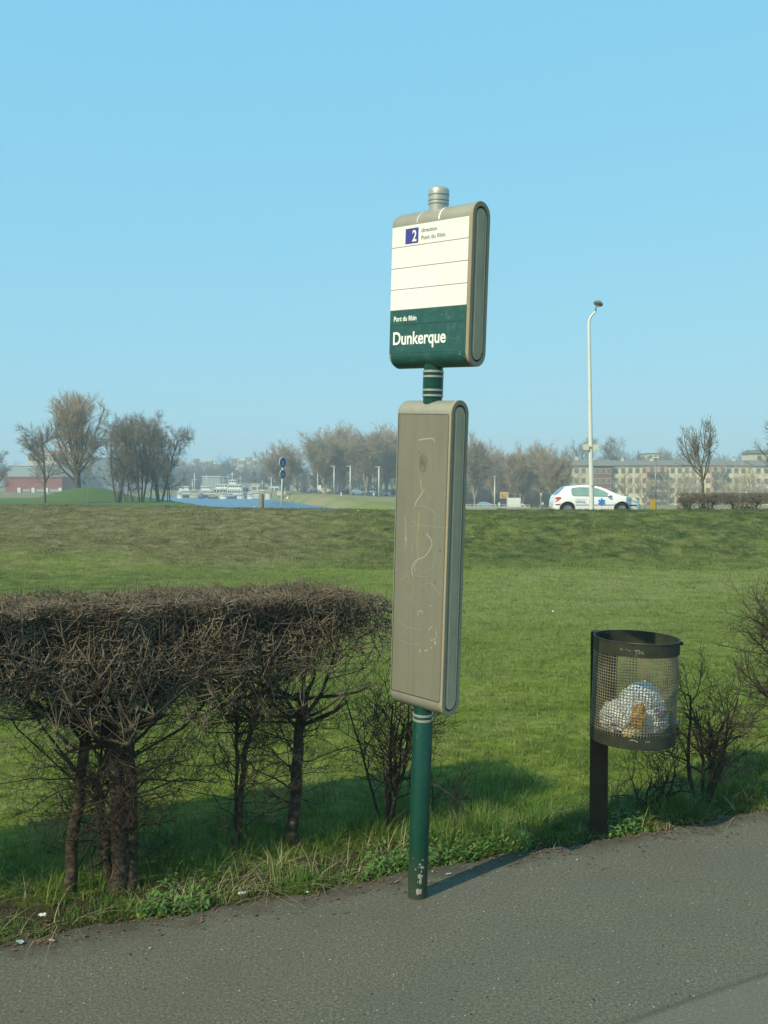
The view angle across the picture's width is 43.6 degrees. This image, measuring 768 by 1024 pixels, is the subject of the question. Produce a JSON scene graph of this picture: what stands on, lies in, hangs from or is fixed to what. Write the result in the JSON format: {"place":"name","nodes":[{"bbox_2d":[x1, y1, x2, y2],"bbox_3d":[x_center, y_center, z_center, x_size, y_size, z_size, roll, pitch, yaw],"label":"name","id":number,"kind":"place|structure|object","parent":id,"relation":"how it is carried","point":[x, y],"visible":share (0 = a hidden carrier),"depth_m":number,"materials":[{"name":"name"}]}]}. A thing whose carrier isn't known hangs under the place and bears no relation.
{"place":"outdoors","nodes":[
{"label":"outdoors","id":0,"kind":"place"},
{"bbox_2d":[125,493,334,508],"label":"water","id":1,"kind":"structure","parent":0,"point":[249,503],"depth_m":241.44,"materials":[{"name":"blue liquid"}]},
{"bbox_2d":[179,486,190,497],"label":"moored boat","id":2,"kind":"object","parent":1,"relation":"on","point":[185,492],"visible":0.55,"depth_m":329.29,"materials":[{"name":"paint"}]},
{"bbox_2d":[189,473,197,497],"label":"moored boat","id":3,"kind":"object","parent":1,"relation":"on","point":[193,494],"visible":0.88,"depth_m":321.53,"materials":[{"name":"white paint"}]},
{"bbox_2d":[200,475,212,497],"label":"moored boat","id":4,"kind":"object","parent":1,"relation":"on","point":[206,490],"visible":0.68,"depth_m":327.34,"materials":[{"name":"paint"}]},
{"bbox_2d":[213,484,228,497],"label":"moored boat","id":5,"kind":"object","parent":1,"relation":"on","point":[220,488],"visible":0.69,"depth_m":323.31,"materials":[{"name":"white paint"}]},
{"bbox_2d":[227,472,242,495],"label":"moored boat","id":6,"kind":"object","parent":1,"relation":"on","point":[233,486],"visible":0.64,"depth_m":329.01,"materials":[{"name":"white paint"}]},
{"bbox_2d":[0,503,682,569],"bbox_3d":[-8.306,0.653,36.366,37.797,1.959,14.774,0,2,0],"label":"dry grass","id":7,"kind":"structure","parent":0,"point":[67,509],"depth_m":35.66,"materials":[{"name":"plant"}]},
{"bbox_2d":[0,809,767,1023],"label":"path","id":8,"kind":"structure","parent":0,"point":[447,978],"depth_m":3.97,"materials":[{"name":"asphalt"}]},
{"bbox_2d":[1,812,767,1023],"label":"grit","id":9,"kind":"object","parent":8,"relation":"on","point":[432,871],"visible":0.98,"depth_m":4.30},
{"bbox_2d":[389,186,489,899],"bbox_3d":[0.203,0.206,4.359,0.474,3.286,0.126,6,7,42],"label":"bus stop sign","id":10,"kind":"object","parent":8,"relation":"on","point":[439,283],"visible":0.99,"depth_m":4.27,"materials":[{"name":"metal"}]},
{"bbox_2d":[0,468,767,944],"bbox_3d":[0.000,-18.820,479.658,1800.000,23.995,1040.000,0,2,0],"label":"ground","id":11,"kind":"structure","parent":0,"point":[714,536],"depth_m":23.86,"materials":[{"name":"green plant"}]},
{"bbox_2d":[0,450,15,488],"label":"bare tree","id":12,"kind":"object","parent":11,"relation":"on","point":[3,473],"visible":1,"depth_m":204.49,"materials":[{"name":"brown plant"}]},
{"bbox_2d":[7,465,35,475],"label":"warehouse","id":13,"kind":"structure","parent":11,"relation":"on","point":[20,470],"depth_m":419.65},
{"bbox_2d":[5,476,73,491],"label":"red shed","id":14,"kind":"structure","parent":11,"relation":"on","point":[53,483],"depth_m":299.87,"materials":[{"name":"metal"}]},
{"bbox_2d":[14,415,74,502],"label":"bare tree","id":15,"kind":"object","parent":11,"relation":"on","point":[32,445],"visible":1,"depth_m":126.23,"materials":[{"name":"brown plant"}]},
{"bbox_2d":[27,451,66,464],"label":"house","id":16,"kind":"structure","parent":11,"relation":"on","point":[47,459],"depth_m":469.50,"materials":[{"name":"tile"}]},
{"bbox_2d":[0,589,95,884],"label":"hawthorn bush","id":17,"kind":"object","parent":11,"relation":"on","point":[7,634],"visible":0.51,"depth_m":4.31,"materials":[{"name":"brown plant"}]},
{"bbox_2d":[35,465,85,487],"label":"warehouse","id":18,"kind":"structure","parent":11,"relation":"on","point":[67,470],"depth_m":414.61,"materials":[{"name":"grey metal"}]},
{"bbox_2d":[37,390,113,487],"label":"bare tree","id":19,"kind":"object","parent":11,"relation":"on","point":[75,413],"visible":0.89,"depth_m":151.09,"materials":[{"name":"brown plant"}]},
{"bbox_2d":[76,426,103,502],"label":"bare tree","id":20,"kind":"object","parent":11,"relation":"on","point":[92,442],"visible":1,"depth_m":128.41,"materials":[{"name":"brown plant"}]},
{"bbox_2d":[0,580,227,894],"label":"hawthorn bush","id":21,"kind":"object","parent":11,"relation":"on","point":[71,876],"visible":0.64,"depth_m":4.49,"materials":[{"name":"brown plant"}]},
{"bbox_2d":[88,407,147,502],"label":"bare tree","id":22,"kind":"object","parent":11,"relation":"on","point":[121,435],"visible":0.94,"depth_m":131.15,"materials":[{"name":"brown plant"}]},
{"bbox_2d":[104,416,137,501],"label":"bare tree","id":23,"kind":"object","parent":11,"relation":"on","point":[120,468],"visible":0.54,"depth_m":132.23,"materials":[{"name":"brown plant"}]},
{"bbox_2d":[105,421,138,501],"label":"bare tree","id":24,"kind":"object","parent":11,"relation":"on","point":[130,482],"visible":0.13,"depth_m":138.74,"materials":[{"name":"brown plant"}]},
{"bbox_2d":[83,457,174,492],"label":"warehouse","id":25,"kind":"structure","parent":11,"relation":"on","point":[101,464],"depth_m":429.79,"materials":[{"name":"grey metal"}]},
{"bbox_2d":[0,581,271,892],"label":"hawthorn bush","id":26,"kind":"object","parent":11,"relation":"on","point":[121,869],"visible":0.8,"depth_m":4.58,"materials":[{"name":"brown plant"}]},
{"bbox_2d":[123,409,163,501],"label":"bare tree","id":27,"kind":"object","parent":11,"relation":"on","point":[138,481],"visible":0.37,"depth_m":136.09,"materials":[{"name":"brown plant"}]},
{"bbox_2d":[141,417,169,501],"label":"bare tree","id":28,"kind":"object","parent":11,"relation":"on","point":[155,464],"visible":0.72,"depth_m":134.92,"materials":[{"name":"brown plant"}]},
{"bbox_2d":[130,409,196,501],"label":"bare tree","id":29,"kind":"object","parent":11,"relation":"on","point":[170,444],"visible":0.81,"depth_m":135.99,"materials":[{"name":"brown plant"}]},
{"bbox_2d":[150,423,177,501],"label":"bare tree","id":30,"kind":"object","parent":11,"relation":"on","point":[160,446],"visible":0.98,"depth_m":133.97,"materials":[{"name":"brown plant"}]},
{"bbox_2d":[159,468,172,500],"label":"bare tree","id":31,"kind":"object","parent":11,"relation":"on","point":[164,480],"visible":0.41,"depth_m":140.30,"materials":[{"name":"brown plant"}]},
{"bbox_2d":[201,476,227,489],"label":"hall","id":32,"kind":"structure","parent":11,"relation":"on","point":[212,481],"depth_m":439.79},
{"bbox_2d":[94,576,370,855],"bbox_3d":[-0.777,1.095,5.081,1.415,1.490,0.836,-1,2,-24],"label":"hawthorn bush","id":33,"kind":"object","parent":11,"relation":"on","point":[239,813],"visible":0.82,"depth_m":4.87,"materials":[{"name":"brown plant"}]},
{"bbox_2d":[224,482,260,489],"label":"hall","id":34,"kind":"structure","parent":11,"relation":"on","point":[246,484],"depth_m":419.81,"materials":[{"name":"grey stone"}]},
{"bbox_2d":[238,459,246,474],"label":"hill house","id":35,"kind":"structure","parent":11,"relation":"on","point":[243,461],"depth_m":660.67,"materials":[{"name":"white paint"}]},
{"bbox_2d":[252,484,268,490],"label":"moored boat","id":36,"kind":"object","parent":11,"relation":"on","point":[256,487],"visible":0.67,"depth_m":371.83,"materials":[{"name":"white paint"}]},
{"bbox_2d":[259,493,263,507],"bbox_3d":[-5.615,-0.253,44.011,0.240,1.224,0.234,0,2,0],"label":"bollard","id":37,"kind":"object","parent":11,"relation":"on","point":[261,499],"visible":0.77,"depth_m":43.91,"materials":[{"name":"stone"}]},
{"bbox_2d":[269,484,280,491],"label":"moored boat","id":38,"kind":"object","parent":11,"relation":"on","point":[275,487],"visible":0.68,"depth_m":344.87,"materials":[{"name":"white paint"}]},
{"bbox_2d":[249,439,306,499],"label":"plane tree","id":39,"kind":"object","parent":11,"relation":"on","point":[272,465],"visible":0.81,"depth_m":266.62,"materials":[{"name":"brown plant"}]},
{"bbox_2d":[279,457,285,506],"bbox_3d":[-4.550,-1.019,42.762,0.181,2.865,0.490,1,2,30],"label":"cycle sign","id":40,"kind":"object","parent":11,"relation":"on","point":[282,462],"visible":0.99,"depth_m":42.73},
{"bbox_2d":[164,577,401,847],"bbox_3d":[-0.534,1.091,5.186,1.441,1.485,0.836,-1,2,-25],"label":"hawthorn bush","id":41,"kind":"object","parent":11,"relation":"on","point":[352,605],"visible":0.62,"depth_m":5.03,"materials":[{"name":"brown plant"}]},
{"bbox_2d":[288,428,354,493],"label":"plane tree","id":42,"kind":"object","parent":11,"relation":"on","point":[323,458],"visible":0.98,"depth_m":259.29,"materials":[{"name":"brown plant"}]},
{"bbox_2d":[312,420,371,493],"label":"plane tree","id":43,"kind":"object","parent":11,"relation":"on","point":[336,437],"visible":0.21,"depth_m":273.31,"materials":[{"name":"brown plant"}]},
{"bbox_2d":[351,489,364,494],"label":"parked car","id":44,"kind":"object","parent":11,"relation":"on","point":[355,491],"visible":0.92,"depth_m":257.33,"materials":[{"name":"blue paint"}]},
{"bbox_2d":[172,481,551,507],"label":"shrub belt","id":45,"kind":"object","parent":11,"relation":"on","point":[528,498],"visible":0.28,"depth_m":253.78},
{"bbox_2d":[335,422,394,495],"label":"plane tree","id":46,"kind":"object","parent":11,"relation":"on","point":[367,456],"visible":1,"depth_m":255.83,"materials":[{"name":"brown plant"}]},
{"bbox_2d":[0,448,742,502],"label":"wood","id":47,"kind":"object","parent":11,"relation":"on","point":[252,476],"visible":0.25,"depth_m":376.56,"materials":[{"name":"plant"}]},
{"bbox_2d":[365,490,380,495],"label":"parked car","id":48,"kind":"object","parent":11,"relation":"on","point":[369,492],"visible":0.81,"depth_m":253.54,"materials":[{"name":"blue paint"}]},
{"bbox_2d":[370,422,396,491],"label":"plane tree","id":49,"kind":"object","parent":11,"relation":"on","point":[385,470],"visible":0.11,"depth_m":269.16,"materials":[{"name":"brown plant"}]},
{"bbox_2d":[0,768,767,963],"bbox_3d":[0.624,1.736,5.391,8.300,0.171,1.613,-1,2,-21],"label":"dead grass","id":50,"kind":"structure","parent":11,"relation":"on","point":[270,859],"depth_m":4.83,"materials":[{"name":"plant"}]},
{"bbox_2d":[0,800,767,965],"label":"fallen leaves","id":51,"kind":"object","parent":11,"relation":"on","point":[213,908],"visible":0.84,"depth_m":4.60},
{"bbox_2d":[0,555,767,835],"bbox_3d":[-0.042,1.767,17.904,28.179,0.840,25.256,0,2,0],"label":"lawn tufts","id":52,"kind":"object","parent":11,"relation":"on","point":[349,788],"visible":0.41,"depth_m":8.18,"materials":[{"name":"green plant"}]},
{"bbox_2d":[383,428,396,477],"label":"plane tree","id":53,"kind":"object","parent":11,"relation":"on","point":[393,456],"visible":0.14,"depth_m":261.33,"materials":[{"name":"brown plant"}]},
{"bbox_2d":[311,650,473,829],"bbox_3d":[0.083,1.304,5.520,1.048,1.053,0.924,2,2,43],"label":"hawthorn shrub","id":54,"kind":"object","parent":11,"relation":"on","point":[390,805],"visible":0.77,"depth_m":5.42,"materials":[{"name":"plant"}]},
{"bbox_2d":[398,756,483,819],"bbox_3d":[0.315,1.611,5.620,0.537,0.434,0.472,-1,2,-18],"label":"hawthorn shrub","id":55,"kind":"object","parent":11,"relation":"on","point":[444,786],"visible":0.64,"depth_m":5.62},
{"bbox_2d":[135,780,767,920],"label":"weeds","id":56,"kind":"object","parent":11,"relation":"on","point":[436,855],"visible":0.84,"depth_m":4.91,"materials":[{"name":"plant"}]},
{"bbox_2d":[466,431,498,505],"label":"plane tree","id":57,"kind":"object","parent":11,"relation":"on","point":[478,460],"visible":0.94,"depth_m":213.44,"materials":[{"name":"brown plant"}]},
{"bbox_2d":[466,504,525,506],"bbox_3d":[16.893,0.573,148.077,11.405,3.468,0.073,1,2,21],"label":"railing","id":58,"kind":"object","parent":11,"relation":"on","point":[485,506],"visible":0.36,"depth_m":148.57,"materials":[{"name":"metal"}]},
{"bbox_2d":[481,445,511,497],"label":"plane tree","id":59,"kind":"object","parent":11,"relation":"on","point":[497,484],"visible":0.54,"depth_m":253.83,"materials":[{"name":"brown plant"}]},
{"bbox_2d":[466,507,528,509],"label":"wall","id":60,"kind":"structure","parent":11,"relation":"on","point":[482,508],"depth_m":145.94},
{"bbox_2d":[500,492,508,506],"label":"billboard","id":61,"kind":"object","parent":11,"relation":"on","point":[504,496],"visible":0.75,"depth_m":242.91,"materials":[{"name":"orange plastic"}]},
{"bbox_2d":[507,498,524,506],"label":"lorry","id":62,"kind":"object","parent":11,"relation":"on","point":[515,502],"visible":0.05,"depth_m":196.93,"materials":[{"name":"white metal"}]},
{"bbox_2d":[495,442,554,503],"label":"plane tree","id":63,"kind":"object","parent":11,"relation":"on","point":[518,475],"visible":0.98,"depth_m":212.90,"materials":[{"name":"brown plant"}]},
{"bbox_2d":[523,438,557,508],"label":"plane tree","id":64,"kind":"object","parent":11,"relation":"on","point":[540,487],"visible":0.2,"depth_m":227.62,"materials":[{"name":"brown plant"}]},
{"bbox_2d":[524,445,575,493],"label":"plane tree","id":65,"kind":"object","parent":11,"relation":"on","point":[555,474],"visible":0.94,"depth_m":198.56,"materials":[{"name":"brown plant"}]},
{"bbox_2d":[568,465,586,484],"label":"plane tree","id":66,"kind":"object","parent":11,"relation":"on","point":[578,477],"visible":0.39,"depth_m":224.73,"materials":[{"name":"brown plant"}]},
{"bbox_2d":[562,457,593,485],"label":"apartment block","id":67,"kind":"structure","parent":11,"relation":"on","point":[582,464],"depth_m":276.80,"materials":[{"name":"grey stone"}]},
{"bbox_2d":[556,437,606,458],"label":"bare tree","id":68,"kind":"object","parent":11,"relation":"on","point":[578,455],"visible":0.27,"depth_m":329.68,"materials":[{"name":"brown plant"}]},
{"bbox_2d":[583,300,602,509],"bbox_3d":[9.440,-4.567,43.487,0.884,9.977,0.572,0,2,0],"label":"street lamp","id":69,"kind":"object","parent":11,"relation":"on","point":[590,446],"visible":0.91,"depth_m":43.41,"materials":[{"name":"grey metal"}]},
{"bbox_2d":[593,458,613,490],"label":"apartment block","id":70,"kind":"structure","parent":11,"relation":"on","point":[603,473],"depth_m":275.82,"materials":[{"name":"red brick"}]},
{"bbox_2d":[598,435,629,459],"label":"bare tree","id":71,"kind":"object","parent":11,"relation":"on","point":[607,449],"visible":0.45,"depth_m":333.70,"materials":[{"name":"brown plant"}]},
{"bbox_2d":[610,460,640,495],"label":"plane tree","id":72,"kind":"object","parent":11,"relation":"on","point":[620,486],"visible":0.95,"depth_m":234.87,"materials":[{"name":"brown plant"}]},
{"bbox_2d":[589,630,682,837],"bbox_3d":[1.349,1.256,5.160,0.481,1.194,0.477,0,2,0],"label":"litter bin","id":73,"kind":"object","parent":11,"relation":"on","point":[608,647],"visible":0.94,"depth_m":5.04,"materials":[{"name":"black metal"}]},
{"bbox_2d":[600,699,633,733],"bbox_3d":[1.248,1.089,5.107,0.214,0.191,0.211,0,2,0],"label":"paper bag","id":74,"kind":"object","parent":73,"relation":"in","point":[617,710],"visible":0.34,"depth_m":5.04,"materials":[{"name":"white paper"}]},
{"bbox_2d":[622,727,639,737],"bbox_3d":[1.282,1.147,4.989,0.093,0.064,0.052,0,2,0],"label":"food carton","id":75,"kind":"object","parent":73,"relation":"in","point":[623,732],"visible":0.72,"depth_m":4.97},
{"bbox_2d":[631,704,646,728],"bbox_3d":[1.321,1.060,4.975,0.079,0.136,0.045,6,2,0],"label":"snack wrapper","id":76,"kind":"object","parent":73,"relation":"in","point":[643,710],"visible":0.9,"depth_m":4.96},
{"bbox_2d":[619,681,665,710],"bbox_3d":[1.382,1.030,5.165,0.251,0.242,0.219,0,2,0],"label":"carrier bag","id":77,"kind":"object","parent":73,"relation":"in","point":[645,690],"visible":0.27,"depth_m":5.10,"materials":[{"name":"white plastic"}]},
{"bbox_2d":[637,708,668,735],"bbox_3d":[1.402,1.108,5.094,0.209,0.152,0.176,0,2,0],"label":"tissue ball","id":78,"kind":"object","parent":73,"relation":"in","point":[645,732],"visible":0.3,"depth_m":5.03,"materials":[{"name":"white paper"}]},
{"bbox_2d":[655,706,667,716],"bbox_3d":[1.451,1.045,5.017,0.070,0.062,0.044,0,2,0],"label":"crisp packet","id":79,"kind":"object","parent":73,"relation":"in","point":[660,712],"visible":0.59,"depth_m":5.00},
{"bbox_2d":[630,450,653,459],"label":"bare tree","id":80,"kind":"object","parent":11,"relation":"on","point":[641,457],"visible":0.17,"depth_m":329.49,"materials":[{"name":"brown plant"}]},
{"bbox_2d":[630,470,658,509],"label":"plane tree","id":81,"kind":"object","parent":11,"relation":"on","point":[638,487],"visible":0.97,"depth_m":204.43,"materials":[{"name":"brown plant"}]},
{"bbox_2d":[641,453,663,459],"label":"apartment block","id":82,"kind":"structure","parent":11,"relation":"on","point":[647,455],"depth_m":419.46,"materials":[{"name":"concrete"}]},
{"bbox_2d":[653,457,658,498],"bbox_3d":[14.993,-1.412,52.981,0.280,3.247,0.140,0,2,0],"label":"thin mast","id":83,"kind":"object","parent":11,"relation":"on","point":[655,473],"visible":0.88,"depth_m":52.93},
{"bbox_2d":[608,735,717,812],"bbox_3d":[1.587,1.565,5.702,0.711,0.537,0.466,0,2,0],"label":"hawthorn shrub","id":84,"kind":"object","parent":11,"relation":"on","point":[663,783],"visible":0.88,"depth_m":5.70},
{"bbox_2d":[655,447,682,459],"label":"bare tree","id":85,"kind":"object","parent":11,"relation":"on","point":[667,454],"visible":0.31,"depth_m":328.41,"materials":[{"name":"brown plant"}]},
{"bbox_2d":[656,470,690,509],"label":"plane tree","id":86,"kind":"object","parent":11,"relation":"on","point":[669,487],"visible":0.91,"depth_m":190.12,"materials":[{"name":"brown plant"}]},
{"bbox_2d":[610,458,749,504],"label":"apartment block","id":87,"kind":"structure","parent":11,"relation":"on","point":[635,467],"depth_m":277.19,"materials":[{"name":"grey stone"}]},
{"bbox_2d":[668,464,709,508],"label":"plane tree","id":88,"kind":"object","parent":11,"relation":"on","point":[684,478],"visible":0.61,"depth_m":231.72,"materials":[{"name":"brown plant"}]},
{"bbox_2d":[675,492,703,509],"bbox_3d":[13.887,-0.338,43.609,1.129,1.108,0.852,0,2,0],"label":"clipped bush","id":89,"kind":"object","parent":11,"relation":"on","point":[685,503],"visible":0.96,"depth_m":43.47,"materials":[{"name":"brown plant"}]},
{"bbox_2d":[679,472,706,507],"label":"plane tree","id":90,"kind":"object","parent":11,"relation":"on","point":[695,487],"visible":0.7,"depth_m":215.23,"materials":[{"name":"brown plant"}]},
{"bbox_2d":[674,413,719,506],"bbox_3d":[20.596,-3.238,62.362,2.773,6.308,3.204,1,2,36],"label":"bare tree","id":91,"kind":"object","parent":11,"relation":"on","point":[694,446],"visible":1,"depth_m":62.03,"materials":[{"name":"brown plant"}]},
{"bbox_2d":[637,638,767,801],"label":"hawthorn shrub","id":92,"kind":"object","parent":11,"relation":"on","point":[711,741],"visible":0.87,"depth_m":5.88,"materials":[{"name":"plant"}]},
{"bbox_2d":[698,492,726,509],"bbox_3d":[14.875,-0.339,43.611,1.128,1.111,0.870,0,2,0],"label":"clipped bush","id":93,"kind":"object","parent":11,"relation":"on","point":[713,498],"visible":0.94,"depth_m":43.41,"materials":[{"name":"brown plant"}]},
{"bbox_2d":[706,463,747,509],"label":"plane tree","id":94,"kind":"object","parent":11,"relation":"on","point":[721,478],"visible":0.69,"depth_m":224.45,"materials":[{"name":"brown plant"}]},
{"bbox_2d":[718,468,745,506],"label":"plane tree","id":95,"kind":"object","parent":11,"relation":"on","point":[730,490],"visible":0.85,"depth_m":204.98,"materials":[{"name":"brown plant"}]},
{"bbox_2d":[721,492,748,509],"bbox_3d":[15.894,-0.339,43.606,1.128,1.111,0.870,0,2,0],"label":"clipped bush","id":96,"kind":"object","parent":11,"relation":"on","point":[737,498],"visible":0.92,"depth_m":43.41,"materials":[{"name":"brown plant"}]},
{"bbox_2d":[710,561,767,748],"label":"hawthorn shrub","id":97,"kind":"object","parent":11,"relation":"on","point":[758,688],"visible":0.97,"depth_m":6.29,"materials":[{"name":"plant"}]},
{"bbox_2d":[731,462,767,507],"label":"plane tree","id":98,"kind":"object","parent":11,"relation":"on","point":[746,476],"visible":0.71,"depth_m":228.07,"materials":[{"name":"brown plant"}]},
{"bbox_2d":[741,450,767,459],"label":"apartment block","id":99,"kind":"structure","parent":11,"relation":"on","point":[750,455],"depth_m":300.23,"materials":[{"name":"grey stone"}]},
{"bbox_2d":[743,492,767,509],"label":"clipped bush","id":100,"kind":"object","parent":11,"relation":"on","point":[757,499],"visible":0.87,"depth_m":43.44,"materials":[{"name":"brown plant"}]},
{"bbox_2d":[744,458,767,504],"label":"apartment block","id":101,"kind":"structure","parent":11,"relation":"on","point":[758,465],"depth_m":273.85,"materials":[{"name":"grey stone"}]},
{"bbox_2d":[747,476,767,508],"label":"plane tree","id":102,"kind":"object","parent":11,"relation":"on","point":[754,489],"visible":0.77,"depth_m":214.85,"materials":[{"name":"brown plant"}]},
{"bbox_2d":[752,420,767,480],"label":"bare tree","id":103,"kind":"object","parent":11,"relation":"on","point":[760,450],"visible":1,"depth_m":64.32,"materials":[{"name":"brown plant"}]},
{"bbox_2d":[0,734,767,944],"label":"verge grass","id":104,"kind":"structure","parent":0,"point":[481,819],"depth_m":5.27,"materials":[{"name":"plant"}]},
{"bbox_2d":[0,0,767,473],"label":"sky","id":105,"kind":"structure","parent":0,"point":[201,201],"materials":[{"name":"blue"}]},
{"bbox_2d":[4,504,767,572],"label":"bank grass","id":106,"kind":"structure","parent":0,"point":[602,510],"depth_m":34.93,"materials":[{"name":"plant"}]},
{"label":"road","id":107,"kind":"structure","parent":0,"visible":0},
{"bbox_2d":[549,485,639,509],"bbox_3d":[10.277,-0.535,46.904,4.235,1.568,2.040,0,2,0],"label":"parked car","id":108,"kind":"object","parent":107,"relation":"on","point":[570,497],"visible":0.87,"depth_m":46.08,"materials":[{"name":"white paint"}]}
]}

